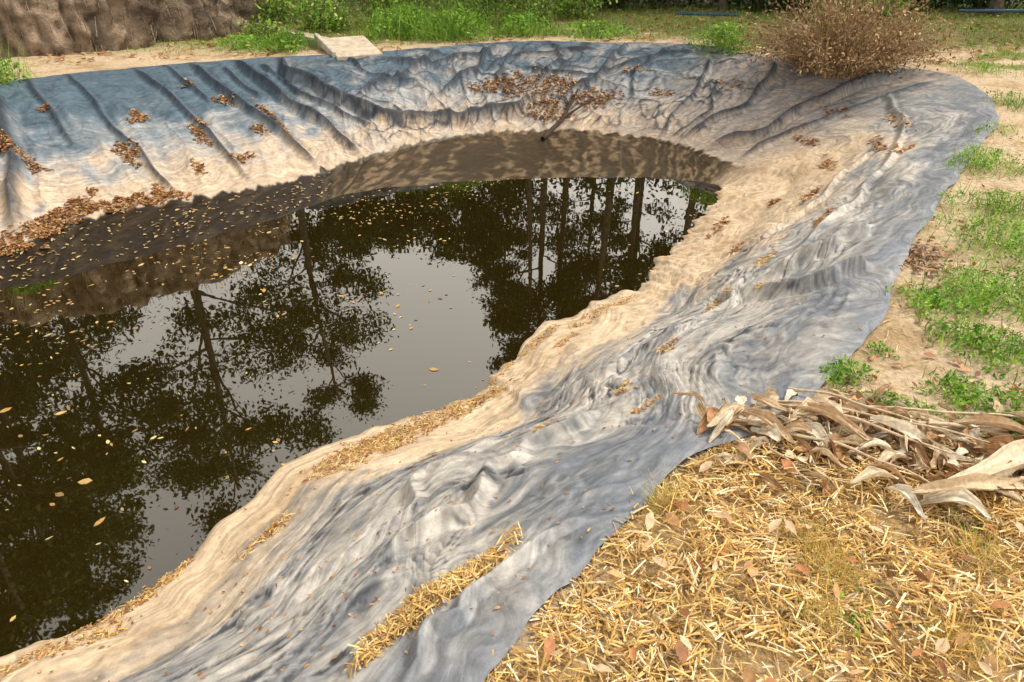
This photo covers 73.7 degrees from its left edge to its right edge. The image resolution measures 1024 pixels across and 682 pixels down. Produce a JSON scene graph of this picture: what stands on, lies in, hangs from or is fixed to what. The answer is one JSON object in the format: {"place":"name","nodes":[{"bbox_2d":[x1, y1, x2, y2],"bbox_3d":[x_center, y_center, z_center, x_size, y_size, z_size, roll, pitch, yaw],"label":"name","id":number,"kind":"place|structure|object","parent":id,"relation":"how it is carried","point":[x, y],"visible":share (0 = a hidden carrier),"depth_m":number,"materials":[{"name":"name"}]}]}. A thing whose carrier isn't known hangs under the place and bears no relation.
{"place":"outdoors","nodes":[
{"label":"outdoors","id":0,"kind":"place"},
{"bbox_2d":[0,177,721,656],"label":"pond water","id":1,"kind":"structure","parent":0,"point":[536,253],"depth_m":5.38,"materials":[{"name":"brown liquid"}]},
{"bbox_2d":[0,172,691,621],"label":"floating leaves","id":2,"kind":"object","parent":1,"relation":"on","point":[86,480],"visible":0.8,"depth_m":6.48,"materials":[{"name":"beige plant"}]},
{"bbox_2d":[0,0,1023,681],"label":"ground","id":3,"kind":"structure","parent":0,"point":[914,358],"depth_m":3.12,"materials":[{"name":"soil"}]},
{"bbox_2d":[0,63,30,104],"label":"bank plant","id":4,"kind":"object","parent":3,"relation":"on","point":[4,83],"visible":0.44,"depth_m":8.52,"materials":[{"name":"green plant"}]},
{"bbox_2d":[0,40,38,88],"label":"bank plant","id":5,"kind":"object","parent":3,"relation":"on","point":[4,64],"visible":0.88,"depth_m":8.81,"materials":[{"name":"green plant"}]},
{"bbox_2d":[0,0,271,57],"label":"earth mound","id":6,"kind":"object","parent":3,"relation":"on","point":[44,27],"visible":0.73,"depth_m":10.87,"materials":[{"name":"brown soil"}]},
{"bbox_2d":[210,32,275,54],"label":"bank plant","id":7,"kind":"object","parent":3,"relation":"on","point":[244,44],"visible":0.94,"depth_m":10.94,"materials":[{"name":"green plant"}]},
{"bbox_2d":[232,15,290,41],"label":"green shrub","id":8,"kind":"object","parent":3,"relation":"on","point":[254,28],"visible":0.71,"depth_m":11.82,"materials":[{"name":"green plant"}]},
{"bbox_2d":[246,0,310,24],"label":"green shrub","id":9,"kind":"object","parent":3,"relation":"on","point":[273,8],"visible":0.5,"depth_m":13.41,"materials":[{"name":"green plant"}]},
{"bbox_2d":[251,22,317,54],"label":"bank plant","id":10,"kind":"object","parent":3,"relation":"on","point":[281,38],"visible":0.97,"depth_m":10.81,"materials":[{"name":"green plant"}]},
{"bbox_2d":[249,23,382,59],"bbox_3d":[-3.503,-5.300,11.852,0.885,0.288,4.152,-22,38,-31],"label":"concrete channel","id":11,"kind":"object","parent":3,"relation":"on","point":[344,48],"visible":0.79,"depth_m":10.78,"materials":[{"name":"grey concrete"}]},
{"bbox_2d":[267,0,385,33],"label":"green shrub","id":12,"kind":"object","parent":3,"relation":"on","point":[324,19],"visible":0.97,"depth_m":12.60,"materials":[{"name":"green plant"}]},
{"bbox_2d":[344,0,451,28],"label":"green shrub","id":13,"kind":"object","parent":3,"relation":"on","point":[380,5],"visible":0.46,"depth_m":13.22,"materials":[{"name":"green plant"}]},
{"bbox_2d":[344,0,470,43],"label":"bank plant","id":14,"kind":"object","parent":3,"relation":"on","point":[396,22],"visible":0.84,"depth_m":11.96,"materials":[{"name":"green plant"}]},
{"bbox_2d":[402,1,515,43],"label":"bank plant","id":15,"kind":"object","parent":3,"relation":"on","point":[456,23],"visible":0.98,"depth_m":11.77,"materials":[{"name":"green plant"}]},
{"bbox_2d":[420,0,521,24],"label":"green shrub","id":16,"kind":"object","parent":3,"relation":"on","point":[488,10],"visible":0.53,"depth_m":13.59,"materials":[{"name":"green plant"}]},
{"bbox_2d":[0,40,999,681],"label":"pond liner","id":17,"kind":"object","parent":3,"relation":"on","point":[372,122],"visible":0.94,"depth_m":5.57,"materials":[{"name":"grey plastic"}]},
{"bbox_2d":[0,246,778,680],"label":"straw litter","id":18,"kind":"object","parent":17,"relation":"on","point":[422,600],"visible":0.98,"depth_m":3.16,"materials":[{"name":"beige plant"}]},
{"bbox_2d":[0,49,970,681],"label":"leaf litter","id":19,"kind":"object","parent":17,"relation":"on","point":[38,229],"visible":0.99,"depth_m":7.62,"materials":[{"name":"brown plant"}]},
{"bbox_2d":[540,89,597,140],"bbox_3d":[0.707,-3.510,10.509,0.553,0.513,1.321,25,40,35],"label":"dead branch","id":20,"kind":"object","parent":17,"relation":"on","point":[553,127],"visible":1,"depth_m":10.49,"materials":[{"name":"brown wood"}]},
{"bbox_2d":[484,7,563,39],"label":"bank plant","id":21,"kind":"object","parent":3,"relation":"on","point":[508,21],"visible":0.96,"depth_m":12.29,"materials":[{"name":"green plant"}]},
{"bbox_2d":[31,7,1023,681],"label":"fallen leaves","id":22,"kind":"object","parent":3,"relation":"on","point":[941,645],"visible":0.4,"depth_m":2.50,"materials":[{"name":"brown plant"}]},
{"bbox_2d":[495,0,567,24],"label":"green shrub","id":23,"kind":"object","parent":3,"relation":"on","point":[527,5],"visible":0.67,"depth_m":13.76,"materials":[{"name":"green plant"}]},
{"bbox_2d":[83,1,1023,68],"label":"grass","id":24,"kind":"structure","parent":3,"relation":"on","point":[969,19],"depth_m":13.60,"materials":[{"name":"green plant"}]},
{"bbox_2d":[541,0,617,21],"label":"green shrub","id":25,"kind":"object","parent":3,"relation":"on","point":[579,5],"visible":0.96,"depth_m":14.29,"materials":[{"name":"green plant"}]},
{"bbox_2d":[553,14,636,41],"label":"bank plant","id":26,"kind":"object","parent":3,"relation":"on","point":[595,29],"visible":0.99,"depth_m":12.16,"materials":[{"name":"green plant"}]},
{"bbox_2d":[573,0,649,10],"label":"understory shrub","id":27,"kind":"object","parent":3,"relation":"on","point":[611,6],"visible":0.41,"depth_m":16.06,"materials":[{"name":"green plant"}]},
{"bbox_2d":[584,0,686,9],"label":"understory shrub","id":28,"kind":"object","parent":3,"relation":"on","point":[621,4],"visible":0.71,"depth_m":16.09,"materials":[{"name":"green plant"}]},
{"bbox_2d":[651,0,740,8],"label":"understory shrub","id":29,"kind":"object","parent":3,"relation":"on","point":[692,2],"visible":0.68,"depth_m":16.63,"materials":[{"name":"green plant"}]},
{"bbox_2d":[675,11,737,15],"bbox_3d":[4.250,-7.146,14.914,1.334,0.067,0.070,7,32,11],"label":"blue pipe","id":30,"kind":"object","parent":3,"relation":"on","point":[704,13],"visible":0.98,"depth_m":14.89,"materials":[{"name":"plastic"}]},
{"bbox_2d":[717,0,727,10],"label":"tree","id":31,"kind":"object","parent":3,"relation":"on","point":[723,4],"visible":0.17,"depth_m":15.78,"materials":[{"name":"brown plant"}]},
{"bbox_2d":[707,39,746,54],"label":"bank plant","id":32,"kind":"object","parent":3,"relation":"on","point":[730,50],"visible":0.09,"depth_m":10.73,"materials":[{"name":"green plant"}]},
{"bbox_2d":[678,12,778,65],"bbox_3d":[3.487,-4.697,11.007,1.734,1.219,1.687,-17,36,-26],"label":"bank plant","id":33,"kind":"object","parent":3,"relation":"on","point":[719,37],"visible":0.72,"depth_m":10.91,"materials":[{"name":"green plant"}]},
{"bbox_2d":[484,215,1023,681],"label":"straw mulch","id":34,"kind":"object","parent":3,"relation":"on","point":[816,605],"visible":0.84,"depth_m":2.08,"materials":[{"name":"beige plant"}]},
{"bbox_2d":[670,384,1023,519],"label":"dry banana leaf pile","id":35,"kind":"object","parent":34,"relation":"on","point":[997,464],"visible":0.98,"depth_m":2.61,"materials":[{"name":"beige plant"}]},
{"bbox_2d":[710,0,814,14],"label":"understory shrub","id":36,"kind":"object","parent":3,"relation":"on","point":[756,4],"visible":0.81,"depth_m":15.64,"materials":[{"name":"green plant"}]},
{"bbox_2d":[764,0,873,12],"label":"understory shrub","id":37,"kind":"object","parent":3,"relation":"on","point":[786,3],"visible":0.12,"depth_m":15.66,"materials":[{"name":"green plant"}]},
{"bbox_2d":[802,0,866,23],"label":"green shrub","id":38,"kind":"object","parent":3,"relation":"on","point":[827,7],"visible":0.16,"depth_m":13.91,"materials":[{"name":"green plant"}]},
{"bbox_2d":[819,354,883,394],"bbox_3d":[1.508,0.165,3.089,0.336,0.195,0.353,0,32,0],"label":"green weed","id":39,"kind":"object","parent":3,"relation":"on","point":[842,371],"visible":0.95,"depth_m":3.04,"materials":[{"name":"green plant"}]},
{"bbox_2d":[720,0,984,82],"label":"dead bush","id":40,"kind":"object","parent":3,"relation":"on","point":[834,55],"visible":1,"depth_m":9.17,"materials":[{"name":"brown plant"}]},
{"bbox_2d":[822,580,893,641],"bbox_3d":[0.988,0.798,2.027,0.222,0.051,0.215,0,32,0],"label":"green weed","id":41,"kind":"object","parent":3,"relation":"on","point":[850,620],"visible":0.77,"depth_m":2.00,"materials":[{"name":"green plant"}]},
{"bbox_2d":[866,340,899,359],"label":"green weed","id":42,"kind":"object","parent":3,"relation":"on","point":[883,346],"visible":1,"depth_m":3.24,"materials":[{"name":"green plant"}]},
{"bbox_2d":[848,0,918,24],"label":"green shrub","id":43,"kind":"object","parent":3,"relation":"on","point":[888,7],"visible":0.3,"depth_m":13.50,"materials":[{"name":"green plant"}]},
{"bbox_2d":[852,0,932,15],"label":"understory shrub","id":44,"kind":"object","parent":3,"relation":"on","point":[921,9],"visible":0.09,"depth_m":15.24,"materials":[{"name":"green plant"}]},
{"bbox_2d":[862,386,947,430],"bbox_3d":[1.642,0.283,2.834,0.308,0.101,0.334,0,32,0],"label":"green weed","id":45,"kind":"object","parent":3,"relation":"on","point":[894,397],"visible":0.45,"depth_m":2.86,"materials":[{"name":"green plant"}]},
{"bbox_2d":[882,277,996,333],"bbox_3d":[2.280,-0.204,3.615,0.527,0.144,0.634,0,32,0],"label":"green weed","id":46,"kind":"object","parent":3,"relation":"on","point":[927,299],"visible":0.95,"depth_m":3.59,"materials":[{"name":"green plant"}]},
{"bbox_2d":[897,0,985,9],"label":"understory shrub","id":47,"kind":"object","parent":3,"relation":"on","point":[950,5],"visible":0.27,"depth_m":16.08,"materials":[{"name":"green plant"}]},
{"bbox_2d":[915,363,993,412],"bbox_3d":[1.927,0.197,2.981,0.317,0.108,0.336,8,32,13],"label":"green weed","id":48,"kind":"object","parent":3,"relation":"on","point":[952,380],"visible":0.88,"depth_m":2.96,"materials":[{"name":"green plant"}]},
{"bbox_2d":[901,255,1023,329],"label":"green weed","id":49,"kind":"object","parent":3,"relation":"on","point":[972,292],"visible":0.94,"depth_m":3.67,"materials":[{"name":"green plant"}]},
{"bbox_2d":[914,313,1023,379],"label":"green weed","id":50,"kind":"object","parent":3,"relation":"on","point":[978,328],"visible":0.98,"depth_m":3.26,"materials":[{"name":"green plant"}]},
{"bbox_2d":[919,197,1023,276],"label":"green weed","id":51,"kind":"object","parent":3,"relation":"on","point":[1011,242],"visible":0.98,"depth_m":4.30,"materials":[{"name":"green plant"}]},
{"bbox_2d":[925,0,1023,13],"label":"understory shrub","id":52,"kind":"object","parent":3,"relation":"on","point":[979,4],"visible":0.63,"depth_m":15.74,"materials":[{"name":"green plant"}]},
{"bbox_2d":[936,507,1015,548],"bbox_3d":[1.552,0.618,2.305,0.221,0.046,0.209,-17,35,-25],"label":"green weed","id":53,"kind":"object","parent":3,"relation":"on","point":[965,526],"visible":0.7,"depth_m":2.28,"materials":[{"name":"green plant"}]},
{"bbox_2d":[931,174,1023,225],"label":"green weed","id":54,"kind":"object","parent":3,"relation":"on","point":[997,202],"visible":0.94,"depth_m":4.83,"materials":[{"name":"green plant"}]},
{"bbox_2d":[940,139,1023,180],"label":"green weed","id":55,"kind":"object","parent":3,"relation":"on","point":[986,164],"visible":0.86,"depth_m":5.65,"materials":[{"name":"green plant"}]},
{"bbox_2d":[940,377,1023,435],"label":"green weed","id":56,"kind":"object","parent":3,"relation":"on","point":[1001,395],"visible":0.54,"depth_m":2.86,"materials":[{"name":"green plant"}]},
{"bbox_2d":[941,249,1023,324],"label":"green weed","id":57,"kind":"object","parent":3,"relation":"on","point":[1015,283],"visible":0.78,"depth_m":3.83,"materials":[{"name":"green plant"}]},
{"bbox_2d":[943,57,1023,78],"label":"green weed","id":58,"kind":"object","parent":3,"relation":"on","point":[986,67],"visible":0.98,"depth_m":9.34,"materials":[{"name":"green plant"}]},
{"bbox_2d":[958,9,1023,12],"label":"blue pipe","id":59,"kind":"object","parent":3,"relation":"on","point":[996,10],"visible":1,"depth_m":14.73,"materials":[{"name":"plastic"}]},
{"bbox_2d":[967,121,1018,138],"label":"green weed","id":60,"kind":"object","parent":3,"relation":"on","point":[996,125],"visible":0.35,"depth_m":6.65,"materials":[{"name":"green plant"}]},
{"bbox_2d":[985,0,1004,15],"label":"tree","id":61,"kind":"object","parent":3,"relation":"on","point":[995,4],"visible":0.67,"depth_m":14.88,"materials":[{"name":"brown plant"}]},
{"bbox_2d":[975,324,1023,393],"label":"green weed","id":62,"kind":"object","parent":3,"relation":"on","point":[1010,359],"visible":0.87,"depth_m":3.15,"materials":[{"name":"green plant"}]},
{"bbox_2d":[975,88,1023,111],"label":"green weed","id":63,"kind":"object","parent":3,"relation":"on","point":[1010,101],"visible":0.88,"depth_m":7.64,"materials":[{"name":"green plant"}]},
{"bbox_2d":[980,419,1023,438],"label":"green weed","id":64,"kind":"object","parent":3,"relation":"on","point":[1013,432],"visible":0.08,"depth_m":2.68,"materials":[{"name":"green plant"}]}
]}

